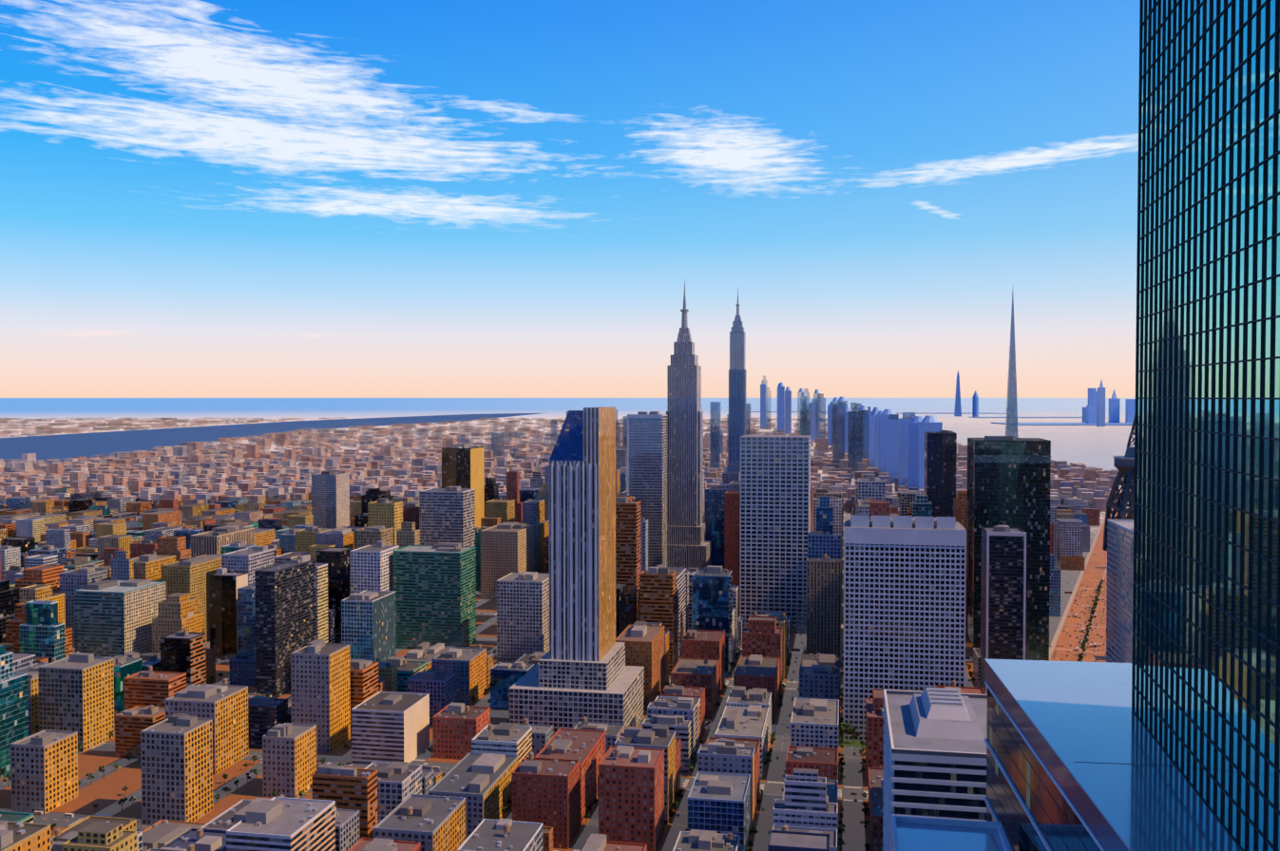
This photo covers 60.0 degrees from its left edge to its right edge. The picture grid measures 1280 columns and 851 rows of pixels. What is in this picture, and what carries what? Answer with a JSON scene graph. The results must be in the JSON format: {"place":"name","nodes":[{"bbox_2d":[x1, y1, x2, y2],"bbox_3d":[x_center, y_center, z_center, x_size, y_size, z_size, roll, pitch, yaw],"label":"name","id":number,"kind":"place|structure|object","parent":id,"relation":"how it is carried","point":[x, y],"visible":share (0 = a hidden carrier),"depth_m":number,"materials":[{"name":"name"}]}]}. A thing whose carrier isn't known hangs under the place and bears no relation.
{"place":"outdoors","nodes":[
{"label":"outdoors","id":0,"kind":"place"},
{"bbox_2d":[0,403,1134,850],"bbox_3d":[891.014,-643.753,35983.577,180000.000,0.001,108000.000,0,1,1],"label":"ground","id":1,"kind":"structure","parent":0,"point":[853,816],"depth_m":832.19,"materials":[{"name":"grey asphalt"}]},
{"bbox_2d":[0,513,976,850],"bbox_3d":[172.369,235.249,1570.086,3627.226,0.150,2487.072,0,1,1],"label":"pavements","id":2,"kind":"structure","parent":1,"relation":"on","point":[105,792],"depth_m":802.65,"materials":[{"name":"concrete"}]},
{"bbox_2d":[0,579,1104,850],"bbox_3d":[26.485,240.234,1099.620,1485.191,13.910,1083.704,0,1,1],"label":"trees","id":3,"kind":"object","parent":2,"relation":"on","point":[844,728],"visible":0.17,"depth_m":820.87,"materials":[{"name":"green plant"}]},
{"bbox_2d":[0,465,1100,850],"bbox_3d":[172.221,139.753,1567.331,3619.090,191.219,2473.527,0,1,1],"label":"city blocks","id":4,"kind":"structure","parent":1,"relation":"on","point":[684,631],"depth_m":954.57,"materials":[{"name":"brick"}]},
{"bbox_2d":[0,417,1124,514],"bbox_3d":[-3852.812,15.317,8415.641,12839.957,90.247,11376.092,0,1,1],"label":"distant city buildings","id":5,"kind":"structure","parent":1,"relation":"on","point":[254,471],"depth_m":3952.79,"materials":[{"name":"beige concrete"}]},
{"bbox_2d":[33,582,1107,850],"bbox_3d":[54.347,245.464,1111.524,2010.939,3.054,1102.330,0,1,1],"label":"vehicles","id":6,"kind":"object","parent":1,"relation":"on","point":[35,812],"visible":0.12,"depth_m":1149.97,"materials":[{"name":"paint"}]},
{"bbox_2d":[35,508,1127,850],"bbox_3d":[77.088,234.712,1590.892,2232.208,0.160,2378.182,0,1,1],"label":"roads and markings","id":7,"kind":"structure","parent":1,"relation":"on","point":[1092,575],"depth_m":1360.40,"materials":[{"name":"asphalt"}]},
{"bbox_2d":[10,0,1279,850],"bbox_3d":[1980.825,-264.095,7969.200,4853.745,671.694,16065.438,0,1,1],"label":"skyscrapers","id":8,"kind":"structure","parent":1,"relation":"on","point":[1159,730],"depth_m":731.23,"materials":[{"name":"paint"}]},
{"bbox_2d":[491,377,1135,491],"bbox_3d":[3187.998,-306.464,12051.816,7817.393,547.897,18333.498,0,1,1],"label":"skyline","id":9,"kind":"structure","parent":1,"relation":"on","point":[889,442],"depth_m":4174.43},
{"bbox_2d":[0,401,1134,470],"bbox_3d":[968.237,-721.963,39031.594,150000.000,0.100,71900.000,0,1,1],"label":"water","id":10,"kind":"structure","parent":0,"point":[63,447],"depth_m":7589.07,"materials":[{"name":"blue liquid"}]},
{"bbox_2d":[0,0,1139,456],"label":"sky","id":11,"kind":"structure","parent":0,"point":[376,206],"materials":[{"name":"blue"}]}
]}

